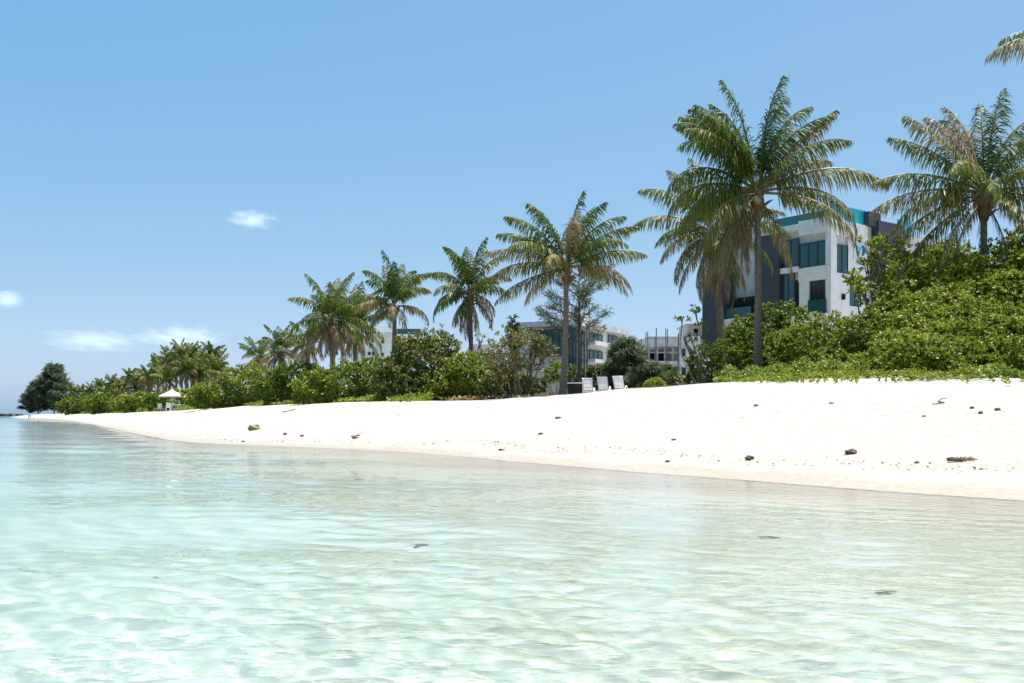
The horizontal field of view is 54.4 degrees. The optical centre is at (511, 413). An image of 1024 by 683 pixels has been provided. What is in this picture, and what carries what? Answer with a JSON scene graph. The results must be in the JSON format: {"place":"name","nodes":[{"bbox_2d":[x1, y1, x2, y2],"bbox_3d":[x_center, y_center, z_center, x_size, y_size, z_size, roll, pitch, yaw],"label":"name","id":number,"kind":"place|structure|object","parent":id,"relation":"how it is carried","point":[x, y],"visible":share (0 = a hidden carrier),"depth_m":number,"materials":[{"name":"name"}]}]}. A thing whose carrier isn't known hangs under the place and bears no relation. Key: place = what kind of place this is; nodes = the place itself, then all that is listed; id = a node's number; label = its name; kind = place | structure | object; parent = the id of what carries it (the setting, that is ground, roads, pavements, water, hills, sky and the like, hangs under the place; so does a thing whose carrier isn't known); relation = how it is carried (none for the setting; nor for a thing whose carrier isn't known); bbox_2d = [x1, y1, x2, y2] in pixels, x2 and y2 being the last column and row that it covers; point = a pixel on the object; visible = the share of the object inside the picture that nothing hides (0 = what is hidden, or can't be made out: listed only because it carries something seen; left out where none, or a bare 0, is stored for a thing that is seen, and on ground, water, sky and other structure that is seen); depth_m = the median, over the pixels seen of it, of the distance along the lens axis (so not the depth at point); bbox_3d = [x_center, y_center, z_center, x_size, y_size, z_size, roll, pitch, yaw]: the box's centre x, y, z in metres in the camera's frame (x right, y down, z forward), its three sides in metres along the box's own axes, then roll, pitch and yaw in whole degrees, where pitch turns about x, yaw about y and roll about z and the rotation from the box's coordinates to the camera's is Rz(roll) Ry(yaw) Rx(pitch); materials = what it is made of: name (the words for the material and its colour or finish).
{"place":"outdoors","nodes":[
{"label":"outdoors","id":0,"kind":"place"},
{"bbox_2d":[0,414,1023,682],"bbox_3d":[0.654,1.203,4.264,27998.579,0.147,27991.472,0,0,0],"label":"sea","id":1,"kind":"structure","parent":0,"point":[130,558],"depth_m":7.47,"materials":[{"name":"liquid"}]},
{"bbox_2d":[0,0,1023,413],"label":"sky","id":2,"kind":"structure","parent":0,"point":[177,170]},
{"bbox_2d":[13,376,1023,499],"bbox_3d":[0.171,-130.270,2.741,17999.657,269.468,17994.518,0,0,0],"label":"sand","id":3,"kind":"structure","parent":0,"point":[727,424],"depth_m":27.02,"materials":[{"name":"sand"}]},
{"bbox_2d":[16,395,40,412],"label":"casuarina tree","id":4,"kind":"object","parent":3,"relation":"on","point":[23,407],"visible":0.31,"depth_m":354.80,"materials":[{"name":"green plant"}]},
{"bbox_2d":[21,378,48,413],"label":"casuarina tree","id":5,"kind":"object","parent":3,"relation":"on","point":[29,400],"visible":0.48,"depth_m":350.50,"materials":[{"name":"green plant"}]},
{"bbox_2d":[27,360,75,413],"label":"casuarina tree","id":6,"kind":"object","parent":3,"relation":"on","point":[51,382],"visible":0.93,"depth_m":346.68,"materials":[{"name":"green plant"}]},
{"bbox_2d":[54,395,80,414],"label":"shrub","id":7,"kind":"object","parent":3,"relation":"on","point":[66,407],"visible":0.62,"depth_m":248.78,"materials":[{"name":"green plant"}]},
{"bbox_2d":[66,383,79,397],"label":"palm tree","id":8,"kind":"object","parent":3,"relation":"on","point":[71,389],"visible":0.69,"depth_m":261.65,"materials":[{"name":"green plant"}]},
{"bbox_2d":[73,383,88,397],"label":"palm tree","id":9,"kind":"object","parent":3,"relation":"on","point":[82,388],"visible":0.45,"depth_m":249.54,"materials":[{"name":"green plant"}]},
{"bbox_2d":[72,393,106,413],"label":"shrub","id":10,"kind":"object","parent":3,"relation":"on","point":[76,401],"visible":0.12,"depth_m":224.11,"materials":[{"name":"green plant"}]},
{"bbox_2d":[82,382,96,394],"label":"palm tree","id":11,"kind":"object","parent":3,"relation":"on","point":[90,391],"visible":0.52,"depth_m":239.65,"materials":[{"name":"green plant"}]},
{"bbox_2d":[77,391,113,414],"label":"shrub","id":12,"kind":"object","parent":3,"relation":"on","point":[99,400],"visible":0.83,"depth_m":203.53,"materials":[{"name":"green plant"}]},
{"bbox_2d":[89,377,106,390],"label":"palm tree","id":13,"kind":"object","parent":3,"relation":"on","point":[99,383],"visible":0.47,"depth_m":227.71,"materials":[{"name":"green plant"}]},
{"bbox_2d":[103,373,119,394],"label":"palm tree","id":14,"kind":"object","parent":3,"relation":"on","point":[112,379],"visible":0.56,"depth_m":205.74,"materials":[{"name":"green plant"}]},
{"bbox_2d":[77,406,156,413],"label":"beach creeper","id":15,"kind":"object","parent":3,"relation":"on","point":[143,409],"visible":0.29,"depth_m":154.00,"materials":[{"name":"green plant"}]},
{"bbox_2d":[110,376,124,406],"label":"palm tree","id":16,"kind":"object","parent":3,"relation":"on","point":[117,389],"visible":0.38,"depth_m":195.46,"materials":[{"name":"green plant"}]},
{"bbox_2d":[107,382,127,406],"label":"palm tree","id":17,"kind":"object","parent":3,"relation":"on","point":[110,393],"visible":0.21,"depth_m":199.88,"materials":[{"name":"green plant"}]},
{"bbox_2d":[117,375,131,393],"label":"palm tree","id":18,"kind":"object","parent":3,"relation":"on","point":[123,385],"visible":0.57,"depth_m":189.64,"materials":[{"name":"green plant"}]},
{"bbox_2d":[120,368,135,392],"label":"palm tree","id":19,"kind":"object","parent":3,"relation":"on","point":[128,377],"visible":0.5,"depth_m":183.63,"materials":[{"name":"green plant"}]},
{"bbox_2d":[107,391,153,412],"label":"shrub","id":20,"kind":"object","parent":3,"relation":"on","point":[133,401],"visible":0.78,"depth_m":158.85,"materials":[{"name":"green plant"}]},
{"bbox_2d":[124,378,145,392],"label":"palm tree","id":21,"kind":"object","parent":3,"relation":"on","point":[134,386],"visible":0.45,"depth_m":175.43,"materials":[{"name":"green plant"}]},
{"bbox_2d":[128,369,144,390],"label":"palm tree","id":22,"kind":"object","parent":3,"relation":"on","point":[134,378],"visible":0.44,"depth_m":175.66,"materials":[{"name":"green plant"}]},
{"bbox_2d":[133,365,155,392],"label":"palm tree","id":23,"kind":"object","parent":3,"relation":"on","point":[142,380],"visible":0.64,"depth_m":151.51,"materials":[{"name":"green plant"}]},
{"bbox_2d":[144,354,164,392],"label":"palm tree","id":24,"kind":"object","parent":3,"relation":"on","point":[154,360],"visible":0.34,"depth_m":149.69,"materials":[{"name":"green plant"}]},
{"bbox_2d":[151,345,176,410],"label":"palm tree","id":25,"kind":"object","parent":3,"relation":"on","point":[164,358],"visible":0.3,"depth_m":145.57,"materials":[{"name":"green plant"}]},
{"bbox_2d":[148,363,182,410],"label":"palm tree","id":26,"kind":"object","parent":3,"relation":"on","point":[164,378],"visible":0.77,"depth_m":139.72,"materials":[{"name":"green plant"}]},
{"bbox_2d":[158,390,184,396],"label":"parasol","id":27,"kind":"object","parent":3,"relation":"on","point":[171,393],"visible":0.93,"depth_m":115.04,"materials":[{"name":"white fabric"}]},
{"bbox_2d":[141,388,216,411],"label":"shrub","id":28,"kind":"object","parent":3,"relation":"on","point":[150,399],"visible":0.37,"depth_m":126.81,"materials":[{"name":"green plant"}]},
{"bbox_2d":[165,338,193,401],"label":"palm tree","id":29,"kind":"object","parent":3,"relation":"on","point":[173,356],"visible":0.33,"depth_m":141.35,"materials":[{"name":"green plant"}]},
{"bbox_2d":[169,352,198,389],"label":"palm tree","id":30,"kind":"object","parent":3,"relation":"on","point":[185,368],"visible":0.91,"depth_m":132.75,"materials":[{"name":"green plant"}]},
{"bbox_2d":[175,341,203,387],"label":"palm tree","id":31,"kind":"object","parent":3,"relation":"on","point":[191,352],"visible":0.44,"depth_m":137.62,"materials":[{"name":"green plant"}]},
{"bbox_2d":[184,355,216,386],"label":"palm tree","id":32,"kind":"object","parent":3,"relation":"on","point":[203,375],"visible":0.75,"depth_m":133.51,"materials":[{"name":"green plant"}]},
{"bbox_2d":[197,341,225,363],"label":"palm tree","id":33,"kind":"object","parent":3,"relation":"on","point":[216,351],"visible":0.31,"depth_m":147.66,"materials":[{"name":"green plant"}]},
{"bbox_2d":[199,352,230,401],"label":"palm tree","id":34,"kind":"object","parent":3,"relation":"on","point":[214,365],"visible":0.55,"depth_m":139.76,"materials":[{"name":"green plant"}]},
{"bbox_2d":[214,348,229,391],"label":"palm tree","id":35,"kind":"object","parent":3,"relation":"on","point":[226,356],"visible":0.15,"depth_m":150.05,"materials":[{"name":"green plant"}]},
{"bbox_2d":[179,362,281,409],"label":"shrub","id":36,"kind":"object","parent":3,"relation":"on","point":[207,393],"visible":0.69,"depth_m":88.74,"materials":[{"name":"green plant"}]},
{"bbox_2d":[248,424,260,430],"bbox_3d":[-11.735,0.644,45.403,0.540,0.385,0.508,0,0,-34],"label":"coconut husk","id":37,"kind":"object","parent":3,"relation":"on","point":[253,427],"visible":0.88,"depth_m":45.26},
{"bbox_2d":[237,336,272,375],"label":"palm tree","id":38,"kind":"object","parent":3,"relation":"on","point":[260,350],"visible":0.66,"depth_m":109.64,"materials":[{"name":"green plant"}]},
{"bbox_2d":[259,359,288,375],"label":"white house","id":39,"kind":"structure","parent":3,"relation":"on","point":[272,365],"depth_m":150.00,"materials":[{"name":"paint"}]},
{"bbox_2d":[256,324,301,373],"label":"palm tree","id":40,"kind":"object","parent":3,"relation":"on","point":[277,346],"visible":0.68,"depth_m":96.56,"materials":[{"name":"green plant"}]},
{"bbox_2d":[252,358,327,403],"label":"shrub","id":41,"kind":"object","parent":3,"relation":"on","point":[281,380],"visible":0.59,"depth_m":79.20,"materials":[{"name":"green plant"}]},
{"bbox_2d":[280,317,325,365],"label":"palm tree","id":42,"kind":"object","parent":3,"relation":"on","point":[307,355],"visible":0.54,"depth_m":91.58,"materials":[{"name":"green plant"}]},
{"bbox_2d":[174,389,433,410],"bbox_3d":[-22.184,-0.959,87.263,4.908,1.279,78.775,0,0,-28],"label":"beach creeper","id":43,"kind":"object","parent":3,"relation":"on","point":[415,396],"visible":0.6,"depth_m":61.09,"materials":[{"name":"green plant"}]},
{"bbox_2d":[288,272,374,366],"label":"palm tree","id":44,"kind":"object","parent":3,"relation":"on","point":[331,327],"visible":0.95,"depth_m":77.40,"materials":[{"name":"green plant"}]},
{"bbox_2d":[286,354,391,404],"bbox_3d":[-10.159,-2.204,65.022,8.762,3.557,4.572,0,0,0],"label":"shrub","id":45,"kind":"object","parent":3,"relation":"on","point":[328,391],"visible":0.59,"depth_m":63.93,"materials":[{"name":"green plant"}]},
{"bbox_2d":[316,281,389,373],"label":"palm tree","id":46,"kind":"object","parent":3,"relation":"on","point":[354,352],"visible":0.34,"depth_m":83.63,"materials":[{"name":"green plant"}]},
{"bbox_2d":[358,326,421,379],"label":"apartment building","id":47,"kind":"structure","parent":3,"relation":"on","point":[386,332],"depth_m":125.25,"materials":[{"name":"paint"}]},
{"bbox_2d":[353,250,432,346],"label":"palm tree","id":48,"kind":"object","parent":3,"relation":"on","point":[406,289],"visible":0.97,"depth_m":69.71,"materials":[{"name":"green plant"}]},
{"bbox_2d":[368,327,471,400],"bbox_3d":[-5.241,-2.851,59.710,6.571,4.633,6.405,0,0,0],"label":"shrub","id":49,"kind":"object","parent":3,"relation":"on","point":[398,373],"visible":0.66,"depth_m":57.94,"materials":[{"name":"green plant"}]},
{"bbox_2d":[422,323,502,362],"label":"tree","id":50,"kind":"object","parent":3,"relation":"on","point":[479,343],"visible":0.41,"depth_m":66.02,"materials":[{"name":"green plant"}]},
{"bbox_2d":[421,350,505,400],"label":"shrub","id":51,"kind":"object","parent":3,"relation":"on","point":[462,388],"visible":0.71,"depth_m":56.34,"materials":[{"name":"green plant"}]},
{"bbox_2d":[426,237,511,373],"bbox_3d":[-2.713,-5.794,62.160,5.432,10.398,5.657,0,0,0],"label":"palm tree","id":52,"kind":"object","parent":3,"relation":"on","point":[465,310],"visible":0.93,"depth_m":61.83,"materials":[{"name":"green plant"}]},
{"bbox_2d":[465,344,509,382],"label":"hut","id":53,"kind":"object","parent":3,"relation":"on","point":[484,346],"visible":0.13,"depth_m":72.13,"materials":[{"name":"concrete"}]},
{"bbox_2d":[473,371,547,399],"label":"shrub","id":54,"kind":"object","parent":3,"relation":"on","point":[483,382],"visible":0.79,"depth_m":53.62,"materials":[{"name":"green plant"}]},
{"bbox_2d":[504,313,522,373],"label":"conifer tree","id":55,"kind":"object","parent":3,"relation":"on","point":[511,325],"visible":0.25,"depth_m":75.83,"materials":[{"name":"green plant"}]},
{"bbox_2d":[475,324,559,397],"bbox_3d":[0.173,-2.675,52.761,4.463,4.249,3.582,0,0,14],"label":"tree","id":56,"kind":"object","parent":3,"relation":"on","point":[537,341],"visible":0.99,"depth_m":52.89,"materials":[{"name":"green plant"}]},
{"bbox_2d":[34,382,1013,471],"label":"drift line","id":57,"kind":"object","parent":3,"relation":"on","point":[567,450],"visible":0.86,"depth_m":25.99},
{"bbox_2d":[518,370,557,394],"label":"garden wall","id":58,"kind":"structure","parent":3,"relation":"on","point":[540,373],"depth_m":67.88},
{"bbox_2d":[541,360,560,394],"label":"sapling","id":59,"kind":"object","parent":3,"relation":"on","point":[553,377],"visible":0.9,"depth_m":53.92,"materials":[{"name":"green plant"}]},
{"bbox_2d":[486,190,647,394],"bbox_3d":[2.710,-6.026,49.886,6.598,10.524,6.522,0,0,40],"label":"palm tree","id":60,"kind":"object","parent":3,"relation":"on","point":[573,244],"visible":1,"depth_m":49.69,"materials":[{"name":"green plant"}]},
{"bbox_2d":[509,314,628,393],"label":"apartment building","id":61,"kind":"structure","parent":3,"relation":"on","point":[596,353],"depth_m":77.30,"materials":[{"name":"paint"}]},
{"bbox_2d":[534,329,562,356],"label":"window","id":62,"kind":"structure","parent":61,"relation":"in","point":[556,340],"depth_m":76.84,"materials":[{"name":"teal glass"}]},
{"bbox_2d":[568,328,576,380],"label":"window","id":63,"kind":"structure","parent":61,"relation":"in","point":[572,344],"depth_m":76.06,"materials":[{"name":"teal glass"}]},
{"bbox_2d":[581,333,587,374],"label":"window","id":64,"kind":"structure","parent":61,"relation":"in","point":[582,348],"depth_m":76.73,"materials":[{"name":"teal glass"}]},
{"bbox_2d":[589,333,602,341],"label":"window","id":65,"kind":"structure","parent":61,"relation":"in","point":[599,337],"depth_m":79.05,"materials":[{"name":"teal glass"}]},
{"bbox_2d":[589,349,602,359],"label":"window","id":66,"kind":"structure","parent":61,"relation":"in","point":[593,354],"depth_m":78.68,"materials":[{"name":"teal glass"}]},
{"bbox_2d":[608,334,617,343],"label":"window","id":67,"kind":"structure","parent":61,"relation":"in","point":[611,338],"depth_m":81.65,"materials":[{"name":"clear glass"}]},
{"bbox_2d":[438,381,699,400],"bbox_3d":[4.264,-1.049,62.010,19.566,1.278,26.409,0,0,0],"label":"beach creeper","id":68,"kind":"object","parent":3,"relation":"on","point":[462,398],"visible":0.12,"depth_m":53.91,"materials":[{"name":"plant"}]},
{"bbox_2d":[530,248,618,381],"bbox_3d":[3.804,-5.510,61.840,5.482,9.680,5.345,0,0,0],"label":"casuarina tree","id":69,"kind":"object","parent":3,"relation":"on","point":[585,289],"visible":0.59,"depth_m":62.01,"materials":[{"name":"green plant"}]},
{"bbox_2d":[581,324,585,392],"bbox_3d":[4.094,-2.905,56.996,0.303,4.528,0.290,0,0,33],"label":"lamp post","id":70,"kind":"object","parent":3,"relation":"on","point":[583,327],"visible":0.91,"depth_m":56.97,"materials":[{"name":"metal"}]},
{"bbox_2d":[582,378,596,392],"bbox_3d":[3.949,-1.328,50.871,0.575,0.960,1.682,0,0,13],"label":"sun lounger","id":71,"kind":"object","parent":3,"relation":"on","point":[587,383],"visible":0.91,"depth_m":50.30,"materials":[{"name":"white plastic"}]},
{"bbox_2d":[567,356,628,391],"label":"shrub","id":72,"kind":"object","parent":3,"relation":"on","point":[589,374],"visible":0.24,"depth_m":65.62,"materials":[{"name":"green plant"}]},
{"bbox_2d":[597,377,610,390],"bbox_3d":[4.734,-1.386,50.667,0.575,0.960,1.682,0,0,16],"label":"sun lounger","id":73,"kind":"object","parent":3,"relation":"on","point":[604,382],"visible":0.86,"depth_m":50.09,"materials":[{"name":"white plastic"}]},
{"bbox_2d":[612,376,627,389],"bbox_3d":[5.538,-1.423,50.462,0.575,0.960,1.682,0,0,19],"label":"sun lounger","id":74,"kind":"object","parent":3,"relation":"on","point":[618,381],"visible":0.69,"depth_m":49.89,"materials":[{"name":"white plastic"}]},
{"bbox_2d":[594,334,665,390],"bbox_3d":[7.041,-2.775,60.205,3.901,4.130,4.134,0,0,-34],"label":"casuarina tree","id":75,"kind":"object","parent":3,"relation":"on","point":[623,352],"visible":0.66,"depth_m":59.48,"materials":[{"name":"green plant"}]},
{"bbox_2d":[623,361,671,388],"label":"bush","id":76,"kind":"object","parent":3,"relation":"on","point":[638,377],"visible":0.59,"depth_m":56.56,"materials":[{"name":"green plant"}]},
{"bbox_2d":[643,377,666,386],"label":"beach plant","id":77,"kind":"object","parent":3,"relation":"on","point":[648,383],"visible":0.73,"depth_m":49.81,"materials":[{"name":"green plant"}]},
{"bbox_2d":[645,328,680,373],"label":"scaffold","id":78,"kind":"object","parent":3,"relation":"on","point":[667,338],"visible":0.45,"depth_m":89.97,"materials":[{"name":"metal"}]},
{"bbox_2d":[649,360,683,383],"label":"casuarina tree","id":79,"kind":"object","parent":3,"relation":"on","point":[666,366],"visible":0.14,"depth_m":62.63,"materials":[{"name":"green plant"}]},
{"bbox_2d":[638,324,705,383],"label":"unfinished building","id":80,"kind":"structure","parent":3,"relation":"on","point":[673,343],"depth_m":92.10,"materials":[{"name":"concrete"}]},
{"bbox_2d":[660,368,683,384],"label":"shrub","id":81,"kind":"object","parent":3,"relation":"on","point":[672,375],"visible":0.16,"depth_m":61.44,"materials":[{"name":"green plant"}]},
{"bbox_2d":[672,304,713,383],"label":"sapling","id":82,"kind":"object","parent":3,"relation":"on","point":[696,311],"visible":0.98,"depth_m":46.82,"materials":[{"name":"green plant"}]},
{"bbox_2d":[633,157,791,365],"bbox_3d":[11.324,-7.998,57.279,8.881,14.338,8.372,0,0,0],"label":"palm tree","id":83,"kind":"object","parent":3,"relation":"on","point":[691,249],"visible":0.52,"depth_m":56.65,"materials":[{"name":"green plant"}]},
{"bbox_2d":[682,325,768,383],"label":"shrub","id":84,"kind":"object","parent":3,"relation":"on","point":[717,362],"visible":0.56,"depth_m":49.53,"materials":[{"name":"green plant"}]},
{"bbox_2d":[722,298,813,367],"bbox_3d":[13.430,-3.610,52.022,4.958,4.914,2.946,0,0,0],"label":"shrub","id":85,"kind":"object","parent":3,"relation":"on","point":[779,319],"visible":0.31,"depth_m":51.64,"materials":[{"name":"green plant"}]},
{"bbox_2d":[665,74,890,368],"bbox_3d":[12.071,-8.549,45.797,9.159,14.900,7.176,0,0,30],"label":"palm tree","id":86,"kind":"object","parent":3,"relation":"on","point":[709,132],"visible":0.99,"depth_m":46.09,"materials":[{"name":"green plant"}]},
{"bbox_2d":[751,309,860,370],"bbox_3d":[14.769,-3.053,49.031,6.141,4.197,4.274,0,0,0],"label":"shrub","id":87,"kind":"object","parent":3,"relation":"on","point":[800,345],"visible":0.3,"depth_m":48.42,"materials":[{"name":"green plant"}]},
{"bbox_2d":[702,204,935,364],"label":"hotel building","id":88,"kind":"structure","parent":3,"relation":"on","point":[825,258],"depth_m":63.91,"materials":[{"name":"paint"}]},
{"bbox_2d":[782,273,794,312],"bbox_3d":[17.886,-7.815,64.469,0.080,2.675,0.945,0,0,-37],"label":"window","id":89,"kind":"structure","parent":88,"relation":"in","point":[788,288],"depth_m":64.44,"materials":[{"name":"teal glass"}]},
{"bbox_2d":[783,238,798,267],"bbox_3d":[18.018,-10.396,64.326,0.080,1.797,1.254,0,0,-37],"label":"window","id":90,"kind":"structure","parent":88,"relation":"in","point":[793,244],"depth_m":64.16,"materials":[{"name":"teal glass"}]},
{"bbox_2d":[799,240,824,268],"bbox_3d":[19.033,-10.091,62.940,0.080,1.562,2.027,0,0,-37],"label":"window","id":91,"kind":"structure","parent":88,"relation":"in","point":[811,254],"depth_m":62.98,"materials":[{"name":"teal glass"}]},
{"bbox_2d":[810,279,824,299],"bbox_3d":[19.340,-7.351,62.647,0.080,2.154,1.337,0,0,-37],"label":"window","id":92,"kind":"structure","parent":88,"relation":"in","point":[817,288],"depth_m":62.76,"materials":[{"name":"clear glass"}]},
{"bbox_2d":[837,244,847,273],"bbox_3d":[20.737,-9.753,62.565,1.202,1.751,0.080,0,0,-37],"label":"window","id":93,"kind":"structure","parent":88,"relation":"in","point":[842,250],"depth_m":62.53,"materials":[{"name":"teal glass"}]},
{"bbox_2d":[850,279,860,306],"bbox_3d":[21.826,-7.724,63.382,1.266,1.773,0.080,0,0,-37],"label":"window","id":94,"kind":"structure","parent":88,"relation":"in","point":[852,296],"depth_m":63.30,"materials":[{"name":"teal glass"}]},
{"bbox_2d":[712,351,1023,385],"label":"beach creeper","id":95,"kind":"object","parent":3,"relation":"on","point":[797,370],"visible":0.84,"depth_m":36.18,"materials":[{"name":"green plant"}]},
{"bbox_2d":[811,278,929,377],"bbox_3d":[15.394,-3.518,41.985,5.315,4.584,3.889,0,0,0],"label":"shrub","id":96,"kind":"object","parent":3,"relation":"on","point":[844,347],"visible":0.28,"depth_m":41.57,"materials":[{"name":"green plant"}]},
{"bbox_2d":[841,229,927,329],"bbox_3d":[16.189,-4.759,43.207,3.918,6.782,2.921,0,0,0],"label":"tree","id":97,"kind":"object","parent":3,"relation":"on","point":[859,287],"visible":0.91,"depth_m":43.13,"materials":[{"name":"green plant"}]},
{"bbox_2d":[875,238,976,311],"bbox_3d":[19.522,-4.995,47.119,7.963,7.406,2.646,0,0,-44],"label":"shrub","id":98,"kind":"object","parent":3,"relation":"on","point":[932,253],"visible":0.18,"depth_m":46.19,"materials":[{"name":"green plant"}]},
{"bbox_2d":[852,225,1023,377],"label":"shrub","id":99,"kind":"object","parent":3,"relation":"on","point":[961,310],"visible":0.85,"depth_m":38.23,"materials":[{"name":"green plant"}]},
{"bbox_2d":[869,88,1023,297],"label":"palm tree","id":100,"kind":"object","parent":3,"relation":"on","point":[986,188],"visible":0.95,"depth_m":43.80,"materials":[{"name":"green plant"}]},
{"bbox_2d":[947,456,977,461],"bbox_3d":[7.895,0.790,17.392,0.453,0.110,0.398,0,0,-36],"label":"driftwood","id":101,"kind":"object","parent":3,"relation":"on","point":[956,459],"visible":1,"depth_m":17.36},
{"bbox_2d":[983,30,1023,66],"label":"palm tree","id":102,"kind":"object","parent":3,"relation":"on","point":[1016,46],"visible":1,"depth_m":33.20,"materials":[{"name":"green plant"}]},
{"bbox_2d":[993,248,1023,354],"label":"shrub","id":103,"kind":"object","parent":3,"relation":"on","point":[1017,258],"visible":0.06,"depth_m":41.44,"materials":[{"name":"green plant"}]},
{"bbox_2d":[567,382,582,393],"bbox_3d":[3.238,-1.269,52.000,1.000,0.735,0.700,0,0,0],"label":"beach table","id":104,"kind":"object","parent":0,"point":[574,387],"visible":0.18,"depth_m":51.73,"materials":[{"name":"black plastic"}]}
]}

